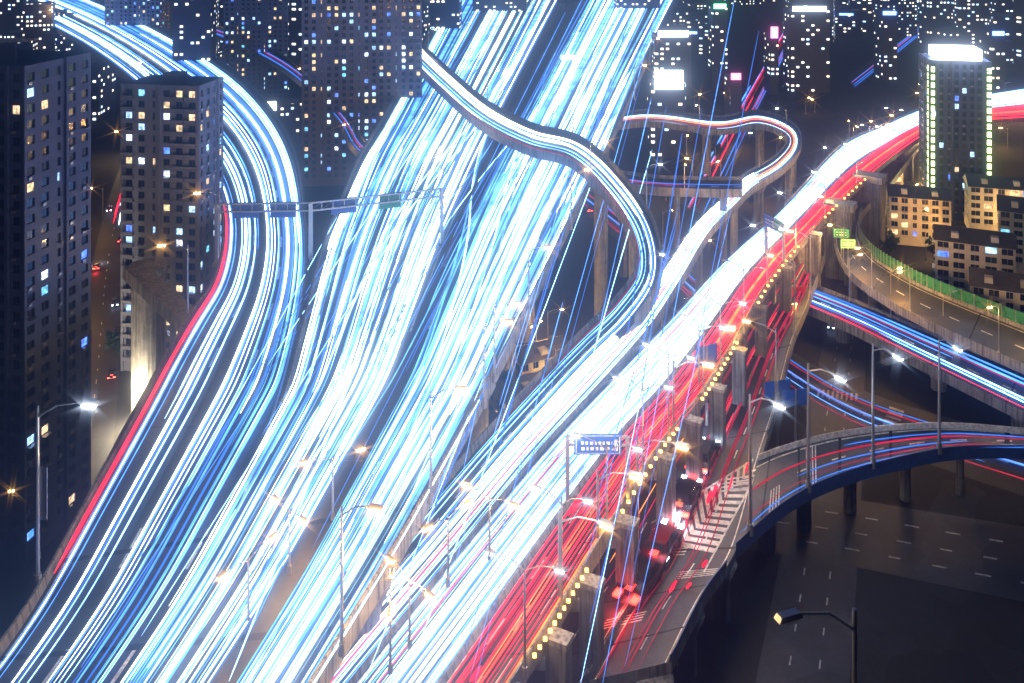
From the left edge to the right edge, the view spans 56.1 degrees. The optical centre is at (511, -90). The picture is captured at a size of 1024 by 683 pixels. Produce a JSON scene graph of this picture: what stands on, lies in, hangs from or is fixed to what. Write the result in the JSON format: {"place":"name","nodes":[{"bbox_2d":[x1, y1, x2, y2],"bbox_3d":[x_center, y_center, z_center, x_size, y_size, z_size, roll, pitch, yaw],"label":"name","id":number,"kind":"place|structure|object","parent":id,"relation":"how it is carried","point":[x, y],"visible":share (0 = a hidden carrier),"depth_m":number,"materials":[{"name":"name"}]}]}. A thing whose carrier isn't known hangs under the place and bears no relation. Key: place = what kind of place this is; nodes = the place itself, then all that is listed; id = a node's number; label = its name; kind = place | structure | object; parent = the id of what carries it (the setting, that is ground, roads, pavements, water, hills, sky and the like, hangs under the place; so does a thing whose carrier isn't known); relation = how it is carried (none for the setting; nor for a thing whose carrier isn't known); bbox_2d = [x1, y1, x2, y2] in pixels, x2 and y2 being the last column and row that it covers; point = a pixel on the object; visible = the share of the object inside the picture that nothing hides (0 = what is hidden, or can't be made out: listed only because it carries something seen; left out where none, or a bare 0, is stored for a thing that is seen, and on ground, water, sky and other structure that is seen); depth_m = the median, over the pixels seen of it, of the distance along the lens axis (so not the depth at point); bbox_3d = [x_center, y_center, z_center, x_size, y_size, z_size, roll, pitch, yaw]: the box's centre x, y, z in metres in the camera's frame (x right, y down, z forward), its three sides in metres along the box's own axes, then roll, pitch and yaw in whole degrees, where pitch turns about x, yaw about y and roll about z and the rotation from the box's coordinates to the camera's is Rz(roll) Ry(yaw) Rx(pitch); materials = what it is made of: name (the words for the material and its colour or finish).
{"place":"outdoors","nodes":[
{"label":"outdoors","id":0,"kind":"place"},
{"bbox_2d":[24,169,119,604],"bbox_3d":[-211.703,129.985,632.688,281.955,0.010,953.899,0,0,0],"label":"street","id":1,"kind":"structure","parent":0,"point":[104,390],"depth_m":287.27,"materials":[{"name":"grey asphalt"}]},
{"bbox_2d":[38,0,308,511],"bbox_3d":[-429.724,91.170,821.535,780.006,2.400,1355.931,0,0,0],"label":"highway","id":2,"kind":"structure","parent":0,"point":[184,438],"depth_m":191.36,"materials":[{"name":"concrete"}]},
{"bbox_2d":[55,27,225,508],"bbox_3d":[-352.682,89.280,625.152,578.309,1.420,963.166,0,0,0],"label":"barrier","id":3,"kind":"object","parent":2,"relation":"on","point":[172,347],"visible":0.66,"depth_m":202.02,"materials":[{"name":"concrete"}]},
{"bbox_2d":[56,0,304,511],"bbox_3d":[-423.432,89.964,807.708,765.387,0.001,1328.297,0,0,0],"label":"guardrail","id":4,"kind":"object","parent":2,"relation":"on","point":[275,405],"visible":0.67,"depth_m":217.35,"materials":[{"name":"white paint"}]},
{"bbox_2d":[98,0,307,340],"bbox_3d":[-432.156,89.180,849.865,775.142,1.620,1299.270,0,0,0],"label":"barrier","id":5,"kind":"object","parent":2,"relation":"on","point":[300,178],"visible":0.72,"depth_m":316.23,"materials":[{"name":"concrete"}]},
{"bbox_2d":[213,202,314,267],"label":"gantry","id":6,"kind":"object","parent":2,"relation":"on","point":[252,210],"visible":0.98,"depth_m":243.30,"materials":[{"name":"metal"}]},
{"bbox_2d":[0,382,495,682],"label":"highway","id":7,"kind":"structure","parent":0,"point":[285,584],"depth_m":126.99,"materials":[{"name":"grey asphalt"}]},
{"bbox_2d":[0,383,152,656],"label":"barrier","id":8,"kind":"object","parent":7,"relation":"on","point":[12,631],"visible":1,"depth_m":133.71,"materials":[{"name":"concrete"}]},
{"bbox_2d":[0,416,472,660],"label":"expansion joints","id":9,"kind":"object","parent":7,"relation":"on","point":[250,637],"visible":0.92,"depth_m":118.94,"materials":[{"name":"black rubber"}]},
{"bbox_2d":[307,371,492,682],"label":"barrier","id":10,"kind":"object","parent":7,"relation":"on","point":[316,672],"visible":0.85,"depth_m":129.98,"materials":[{"name":"concrete"}]},
{"bbox_2d":[102,0,741,197],"bbox_3d":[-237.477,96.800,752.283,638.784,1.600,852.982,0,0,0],"label":"bridge deck","id":11,"kind":"structure","parent":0,"point":[655,193],"depth_m":340.88,"materials":[{"name":"concrete"}]},
{"bbox_2d":[104,1,741,185],"bbox_3d":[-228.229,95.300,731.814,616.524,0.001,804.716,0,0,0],"label":"trails","id":12,"kind":"object","parent":11,"relation":"on","point":[347,123],"visible":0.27,"depth_m":418.98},
{"bbox_2d":[217,35,741,192],"bbox_3d":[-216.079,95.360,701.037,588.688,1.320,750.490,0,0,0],"label":"barrier","id":13,"kind":"object","parent":11,"relation":"on","point":[664,189],"visible":0.38,"depth_m":327.84,"materials":[{"name":"concrete"}]},
{"bbox_2d":[217,25,741,180],"bbox_3d":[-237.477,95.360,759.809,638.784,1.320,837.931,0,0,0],"label":"barrier","id":14,"kind":"object","parent":11,"relation":"on","point":[648,175],"visible":0.38,"depth_m":342.94,"materials":[{"name":"concrete"}]},
{"bbox_2d":[257,0,678,473],"bbox_3d":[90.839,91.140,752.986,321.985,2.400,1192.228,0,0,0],"label":"highway","id":15,"kind":"structure","parent":0,"point":[369,425],"depth_m":268.68,"materials":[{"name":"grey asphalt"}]},
{"bbox_2d":[279,27,432,408],"bbox_3d":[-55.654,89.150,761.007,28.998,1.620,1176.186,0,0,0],"label":"barrier","id":16,"kind":"object","parent":15,"relation":"on","point":[289,380],"visible":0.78,"depth_m":234.69,"materials":[{"name":"concrete"}]},
{"bbox_2d":[308,188,445,265],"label":"gantry","id":17,"kind":"object","parent":15,"relation":"on","point":[349,205],"visible":0.98,"depth_m":248.99,"materials":[{"name":"grey metal"}]},
{"bbox_2d":[0,0,758,682],"bbox_3d":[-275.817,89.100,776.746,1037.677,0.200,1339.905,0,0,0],"label":"light trails","id":18,"kind":"object","parent":15,"relation":"on","point":[484,232],"visible":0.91,"depth_m":201.22,"materials":[{"name":"white"}]},
{"bbox_2d":[305,3,598,345],"bbox_3d":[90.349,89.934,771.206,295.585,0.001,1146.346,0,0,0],"label":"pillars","id":19,"kind":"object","parent":15,"relation":"on","point":[473,217],"visible":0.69,"depth_m":264.55,"materials":[{"name":"white paint"}]},
{"bbox_2d":[441,1,569,266],"bbox_3d":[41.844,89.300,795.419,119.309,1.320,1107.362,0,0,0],"label":"barrier","id":20,"kind":"object","parent":15,"relation":"on","point":[472,192],"visible":0.79,"depth_m":332.01,"materials":[{"name":"concrete"}]},
{"bbox_2d":[446,0,677,459],"bbox_3d":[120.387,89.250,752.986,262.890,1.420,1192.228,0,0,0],"label":"barrier","id":21,"kind":"object","parent":15,"relation":"on","point":[510,337],"visible":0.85,"depth_m":229.76,"materials":[{"name":"concrete"}]},
{"bbox_2d":[337,44,661,670],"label":"ramp","id":22,"kind":"structure","parent":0,"point":[593,183],"depth_m":245.72,"materials":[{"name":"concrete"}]},
{"bbox_2d":[384,49,655,600],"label":"light trails","id":23,"kind":"object","parent":22,"relation":"on","point":[449,79],"visible":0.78,"depth_m":251.02,"materials":[{"name":"white"}]},
{"bbox_2d":[422,69,637,492],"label":"barrier","id":24,"kind":"object","parent":22,"relation":"on","point":[491,427],"visible":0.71,"depth_m":240.14,"materials":[{"name":"concrete"}]},
{"bbox_2d":[422,42,661,321],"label":"barrier","id":25,"kind":"object","parent":22,"relation":"on","point":[614,166],"visible":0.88,"depth_m":336.31,"materials":[{"name":"concrete"}]},
{"bbox_2d":[0,0,1023,682],"bbox_3d":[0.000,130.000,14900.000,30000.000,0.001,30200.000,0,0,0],"label":"ground","id":26,"kind":"structure","parent":0,"point":[916,632],"depth_m":274.07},
{"bbox_2d":[0,43,91,567],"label":"apartment tower","id":27,"kind":"structure","parent":26,"relation":"on","point":[45,230],"depth_m":196.58,"materials":[{"name":"grey concrete"}]},
{"bbox_2d":[105,0,168,77],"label":"apartment tower","id":28,"kind":"structure","parent":26,"relation":"on","point":[149,13],"depth_m":742.38,"materials":[{"name":"grey concrete"}]},
{"bbox_2d":[123,258,193,412],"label":"column","id":29,"kind":"structure","parent":26,"relation":"on","point":[157,301],"depth_m":245.83,"materials":[{"name":"concrete"}]},
{"bbox_2d":[120,69,223,370],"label":"apartment tower","id":30,"kind":"structure","parent":26,"relation":"on","point":[171,142],"depth_m":269.72,"materials":[{"name":"grey concrete"}]},
{"bbox_2d":[224,0,287,99],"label":"apartment tower","id":31,"kind":"structure","parent":26,"relation":"on","point":[251,27],"depth_m":641.39,"materials":[{"name":"grey concrete"}]},
{"bbox_2d":[301,0,421,186],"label":"apartment tower","id":32,"kind":"structure","parent":26,"relation":"on","point":[362,63],"depth_m":453.49,"materials":[{"name":"grey concrete"}]},
{"bbox_2d":[330,568,397,682],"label":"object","id":33,"kind":"structure","parent":26,"relation":"on","point":[373,620],"depth_m":138.78,"materials":[{"name":"concrete"}]},
{"bbox_2d":[454,273,549,463],"bbox_3d":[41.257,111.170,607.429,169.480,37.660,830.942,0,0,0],"label":"pier columns","id":34,"kind":"structure","parent":26,"relation":"on","point":[481,425],"depth_m":248.32,"materials":[{"name":"concrete"}]},
{"bbox_2d":[9,9,1012,682],"bbox_3d":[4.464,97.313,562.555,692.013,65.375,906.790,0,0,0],"label":"street lights","id":35,"kind":"object","parent":26,"relation":"on","point":[39,505],"visible":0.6,"depth_m":159.36},
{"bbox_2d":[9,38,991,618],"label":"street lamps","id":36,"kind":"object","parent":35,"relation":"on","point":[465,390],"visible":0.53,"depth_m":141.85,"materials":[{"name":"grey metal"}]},
{"bbox_2d":[0,0,1023,133],"bbox_3d":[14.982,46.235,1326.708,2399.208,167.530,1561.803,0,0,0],"label":"city blocks","id":37,"kind":"structure","parent":26,"relation":"on","point":[193,24],"depth_m":797.35,"materials":[{"name":"black concrete"}]},
{"bbox_2d":[489,369,539,413],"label":"road","id":38,"kind":"structure","parent":26,"relation":"on","point":[495,399],"depth_m":239.98,"materials":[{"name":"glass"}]},
{"bbox_2d":[347,145,727,277],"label":"bridge pillars","id":39,"kind":"structure","parent":26,"relation":"on","point":[623,237],"depth_m":333.68,"materials":[{"name":"concrete"}]},
{"bbox_2d":[516,335,567,376],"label":"house","id":40,"kind":"structure","parent":26,"relation":"on","point":[537,356],"depth_m":259.84,"materials":[{"name":"grey concrete"}]},
{"bbox_2d":[497,141,651,345],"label":"bridge pillars","id":41,"kind":"structure","parent":26,"relation":"on","point":[600,272],"depth_m":304.66,"materials":[{"name":"concrete"}]},
{"bbox_2d":[636,560,736,682],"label":"bridge pillars","id":42,"kind":"structure","parent":26,"relation":"on","point":[687,665],"depth_m":162.70,"materials":[{"name":"concrete"}]},
{"bbox_2d":[515,170,887,682],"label":"bridge pillars","id":43,"kind":"structure","parent":26,"relation":"on","point":[555,663],"depth_m":197.29,"materials":[{"name":"grey concrete"}]},
{"bbox_2d":[470,197,831,681],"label":"cars","id":44,"kind":"object","parent":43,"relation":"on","point":[708,499],"visible":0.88,"depth_m":192.62,"materials":[{"name":"red metal"}]},
{"bbox_2d":[607,129,796,326],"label":"bridge pillars","id":45,"kind":"structure","parent":26,"relation":"on","point":[758,195],"depth_m":377.70,"materials":[{"name":"concrete"}]},
{"bbox_2d":[696,228,855,446],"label":"road signs","id":46,"kind":"object","parent":26,"relation":"on","point":[794,398],"visible":0.7,"depth_m":229.03,"materials":[{"name":"blue metal"}]},
{"bbox_2d":[558,5,1004,157],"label":"city buildings","id":47,"kind":"structure","parent":26,"relation":"on","point":[806,51],"depth_m":683.84,"materials":[{"name":"blue"}]},
{"bbox_2d":[268,0,1003,110],"bbox_3d":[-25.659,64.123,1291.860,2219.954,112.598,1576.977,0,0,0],"label":"billboards","id":48,"kind":"object","parent":47,"relation":"attached to","point":[668,79],"visible":0.47,"depth_m":588.48,"materials":[{"name":"white"}]},
{"bbox_2d":[758,460,963,554],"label":"bridge pillars","id":49,"kind":"structure","parent":26,"relation":"on","point":[767,542],"depth_m":206.54,"materials":[{"name":"concrete"}]},
{"bbox_2d":[736,428,1023,558],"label":"elevated ramp","id":50,"kind":"structure","parent":49,"relation":"on","point":[785,479],"depth_m":205.78,"materials":[{"name":"concrete"}]},
{"bbox_2d":[736,444,1023,548],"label":"barrier","id":51,"kind":"object","parent":50,"relation":"on","point":[826,481],"visible":1,"depth_m":202.50,"materials":[{"name":"grey metal"}]},
{"bbox_2d":[741,433,1023,531],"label":"light trails","id":52,"kind":"object","parent":50,"relation":"on","point":[991,436],"visible":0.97,"depth_m":209.12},
{"bbox_2d":[760,428,1009,519],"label":"expansion joints","id":53,"kind":"object","parent":50,"relation":"on","point":[1006,441],"visible":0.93,"depth_m":206.89,"materials":[{"name":"black rubber"}]},
{"bbox_2d":[758,422,1023,460],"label":"barrier","id":54,"kind":"object","parent":50,"relation":"on","point":[878,428],"visible":0.98,"depth_m":216.89,"materials":[{"name":"white concrete"}]},
{"bbox_2d":[844,158,953,345],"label":"bridge pillars","id":55,"kind":"structure","parent":26,"relation":"on","point":[855,291],"depth_m":312.31,"materials":[{"name":"concrete"}]},
{"bbox_2d":[886,183,952,246],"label":"residential block","id":56,"kind":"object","parent":26,"relation":"on","point":[914,214],"visible":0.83,"depth_m":371.80,"materials":[{"name":"beige concrete"}]},
{"bbox_2d":[835,327,1023,427],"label":"bridge pillars","id":57,"kind":"structure","parent":26,"relation":"on","point":[842,336],"depth_m":274.08,"materials":[{"name":"concrete"}]},
{"bbox_2d":[919,46,991,221],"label":"office tower","id":58,"kind":"structure","parent":26,"relation":"on","point":[960,120],"depth_m":401.25,"materials":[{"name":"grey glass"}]},
{"bbox_2d":[927,44,990,186],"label":"building lights","id":59,"kind":"object","parent":58,"relation":"attached to","point":[957,52],"visible":0.81,"depth_m":402.91},
{"bbox_2d":[932,224,1017,303],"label":"residential block","id":60,"kind":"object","parent":26,"relation":"on","point":[959,251],"visible":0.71,"depth_m":312.75,"materials":[{"name":"beige concrete"}]},
{"bbox_2d":[963,173,1023,230],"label":"residential block","id":61,"kind":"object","parent":26,"relation":"on","point":[980,205],"visible":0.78,"depth_m":386.05,"materials":[{"name":"beige concrete"}]},
{"bbox_2d":[968,267,1023,325],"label":"residential block","id":62,"kind":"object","parent":26,"relation":"on","point":[1004,288],"visible":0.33,"depth_m":283.25,"materials":[{"name":"beige concrete"}]},
{"bbox_2d":[996,194,1023,273],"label":"residential block","id":63,"kind":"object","parent":26,"relation":"on","point":[1010,211],"visible":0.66,"depth_m":345.00,"materials":[{"name":"beige concrete"}]},
{"bbox_2d":[331,111,801,682],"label":"elevated road","id":64,"kind":"structure","parent":0,"point":[577,401],"depth_m":264.29,"materials":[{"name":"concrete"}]},
{"bbox_2d":[331,115,796,682],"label":"light trails","id":65,"kind":"object","parent":64,"relation":"on","point":[707,219],"visible":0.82,"depth_m":206.24,"materials":[{"name":"white"}]},
{"bbox_2d":[347,109,801,682],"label":"barrier","id":66,"kind":"object","parent":64,"relation":"on","point":[361,669],"visible":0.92,"depth_m":189.48,"materials":[{"name":"concrete"}]},
{"bbox_2d":[621,121,787,200],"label":"barrier","id":67,"kind":"object","parent":64,"relation":"on","point":[731,129],"visible":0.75,"depth_m":458.77,"materials":[{"name":"concrete"}]},
{"bbox_2d":[356,88,1023,682],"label":"trails","id":68,"kind":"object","parent":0,"point":[534,662],"depth_m":155.95,"materials":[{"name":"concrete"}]},
{"bbox_2d":[565,434,631,507],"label":"gantry","id":69,"kind":"object","parent":68,"relation":"on","point":[582,445],"visible":0.82,"depth_m":168.79,"materials":[{"name":"blue metal"}]},
{"bbox_2d":[478,184,851,682],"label":"lights","id":70,"kind":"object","parent":68,"relation":"on","point":[567,547],"visible":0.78,"depth_m":154.98,"materials":[{"name":"white paint"}]},
{"bbox_2d":[357,89,1019,682],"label":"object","id":71,"kind":"object","parent":68,"relation":"on","point":[549,535],"visible":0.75,"depth_m":155.82,"materials":[{"name":"white"}]},
{"bbox_2d":[359,89,1023,682],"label":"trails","id":72,"kind":"object","parent":68,"relation":"on","point":[725,283],"depth_m":189.86,"materials":[{"name":"white"}]},
{"bbox_2d":[507,115,1023,682],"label":"barrier","id":73,"kind":"object","parent":68,"relation":"on","point":[517,673],"visible":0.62,"depth_m":179.17,"materials":[{"name":"concrete"}]},
{"bbox_2d":[533,179,865,657],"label":"barrier lights","id":74,"kind":"object","parent":73,"relation":"attached to","point":[577,584],"visible":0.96,"depth_m":168.02},
{"bbox_2d":[764,213,786,265],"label":"gantry","id":75,"kind":"object","parent":68,"relation":"on","point":[771,222],"visible":0.94,"depth_m":286.92,"materials":[{"name":"grey metal"}]},
{"bbox_2d":[784,86,1023,207],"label":"barrier","id":76,"kind":"object","parent":68,"relation":"on","point":[848,140],"visible":0.64,"depth_m":442.21,"materials":[{"name":"concrete"}]},
{"bbox_2d":[436,102,1023,682],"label":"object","id":77,"kind":"object","parent":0,"point":[482,624],"visible":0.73,"depth_m":173.56,"materials":[{"name":"white"}]},
{"bbox_2d":[680,23,782,213],"bbox_3d":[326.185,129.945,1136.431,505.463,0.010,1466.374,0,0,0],"label":"road","id":78,"kind":"structure","parent":0,"point":[701,206],"depth_m":532.27,"materials":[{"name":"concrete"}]},
{"bbox_2d":[688,33,782,212],"bbox_3d":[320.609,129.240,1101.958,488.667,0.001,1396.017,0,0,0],"label":"light trails","id":79,"kind":"object","parent":78,"relation":"on","point":[761,94],"visible":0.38,"depth_m":622.35,"materials":[{"name":"blue"}]},
{"bbox_2d":[581,191,1023,495],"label":"road","id":80,"kind":"structure","parent":0,"point":[996,479],"depth_m":246.41,"materials":[{"name":"black asphalt"}]},
{"bbox_2d":[584,194,1023,479],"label":"light trails","id":81,"kind":"object","parent":80,"relation":"on","point":[825,394],"visible":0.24,"depth_m":253.59,"materials":[{"name":"blue"}]},
{"bbox_2d":[755,155,915,682],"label":"road","id":82,"kind":"structure","parent":0,"point":[807,645],"depth_m":182.57,"materials":[{"name":"black asphalt"}]},
{"bbox_2d":[847,24,917,87],"bbox_3d":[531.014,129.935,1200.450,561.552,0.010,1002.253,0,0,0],"label":"trails","id":83,"kind":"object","parent":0,"point":[860,71],"depth_m":782.71,"materials":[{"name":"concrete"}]},
{"bbox_2d":[747,495,1023,601],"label":"deck road","id":84,"kind":"structure","parent":0,"point":[970,546],"depth_m":196.66,"materials":[{"name":"black asphalt"}]},
{"bbox_2d":[807,288,1023,422],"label":"elevated road","id":85,"kind":"structure","parent":0,"point":[996,379],"depth_m":259.08,"materials":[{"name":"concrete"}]},
{"bbox_2d":[809,307,1023,415],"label":"barrier","id":86,"kind":"object","parent":85,"relation":"on","point":[972,388],"visible":0.77,"depth_m":254.66,"materials":[{"name":"concrete"}]},
{"bbox_2d":[810,290,1023,407],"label":"light trails","id":87,"kind":"object","parent":85,"relation":"on","point":[908,345],"visible":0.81,"depth_m":268.35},
{"bbox_2d":[817,285,1023,374],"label":"barrier","id":88,"kind":"object","parent":85,"relation":"on","point":[879,311],"visible":0.66,"depth_m":285.20,"materials":[{"name":"concrete"}]},
{"bbox_2d":[834,142,1023,373],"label":"elevated road","id":89,"kind":"structure","parent":0,"point":[1009,337],"depth_m":274.73,"materials":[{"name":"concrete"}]},
{"bbox_2d":[834,238,1023,367],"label":"barrier","id":90,"kind":"object","parent":89,"relation":"on","point":[996,353],"visible":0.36,"depth_m":262.57,"materials":[{"name":"concrete"}]},
{"bbox_2d":[857,145,1023,329],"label":"barrier","id":91,"kind":"object","parent":89,"relation":"on","point":[1007,321],"visible":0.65,"depth_m":287.23,"materials":[{"name":"concrete"}]},
{"bbox_2d":[858,207,1023,324],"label":"noise barrier","id":92,"kind":"object","parent":91,"relation":"on","point":[1015,315],"visible":0.95,"depth_m":283.62,"materials":[{"name":"green plastic"}]},
{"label":"h-pier columns","id":93,"kind":"object","parent":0,"visible":0},
{"bbox_2d":[526,256,825,682],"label":"road","id":94,"kind":"structure","parent":93,"relation":"on","point":[653,664],"depth_m":174.45,"materials":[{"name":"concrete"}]},
{"bbox_2d":[586,518,682,681],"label":"barrier","id":95,"kind":"object","parent":94,"relation":"on","point":[617,624],"visible":0.33,"depth_m":156.56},
{"bbox_2d":[614,553,667,608],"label":"car","id":96,"kind":"object","parent":94,"relation":"on","point":[653,576],"visible":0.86,"depth_m":164.31,"materials":[{"name":"black paint"}]},
{"bbox_2d":[640,520,683,571],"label":"car","id":97,"kind":"object","parent":94,"relation":"on","point":[668,540],"visible":0.77,"depth_m":174.41,"materials":[{"name":"red paint"}]},
{"bbox_2d":[676,476,702,521],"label":"car","id":98,"kind":"object","parent":94,"relation":"on","point":[688,493],"visible":0.7,"depth_m":187.90,"materials":[{"name":"black paint"}]},
{"bbox_2d":[579,265,804,682],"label":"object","id":99,"kind":"object","parent":94,"relation":"on","point":[686,523],"visible":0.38,"depth_m":184.68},
{"bbox_2d":[572,282,812,654],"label":"expansion joints","id":100,"kind":"object","parent":94,"relation":"on","point":[707,485],"visible":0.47,"depth_m":177.16,"materials":[{"name":"metal"}]},
{"bbox_2d":[669,560,726,661],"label":"barrier","id":101,"kind":"object","parent":94,"relation":"on","point":[715,576],"visible":1,"depth_m":161.52,"materials":[{"name":"grey metal"}]},
{"bbox_2d":[685,438,720,476],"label":"car","id":102,"kind":"object","parent":94,"relation":"on","point":[710,447],"visible":0.57,"depth_m":202.90,"materials":[{"name":"grey paint"}]},
{"bbox_2d":[597,260,811,678],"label":"light trails","id":103,"kind":"object","parent":94,"relation":"on","point":[778,333],"visible":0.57,"depth_m":212.32,"materials":[{"name":"red"}]},
{"bbox_2d":[604,446,816,628],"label":"road markings","id":104,"kind":"object","parent":94,"relation":"on","point":[707,534],"visible":0.79,"depth_m":186.80,"materials":[{"name":"white paint"}]},
{"bbox_2d":[767,252,825,434],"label":"barrier","id":105,"kind":"object","parent":94,"relation":"on","point":[793,338],"visible":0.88,"depth_m":263.30,"materials":[{"name":"concrete"}]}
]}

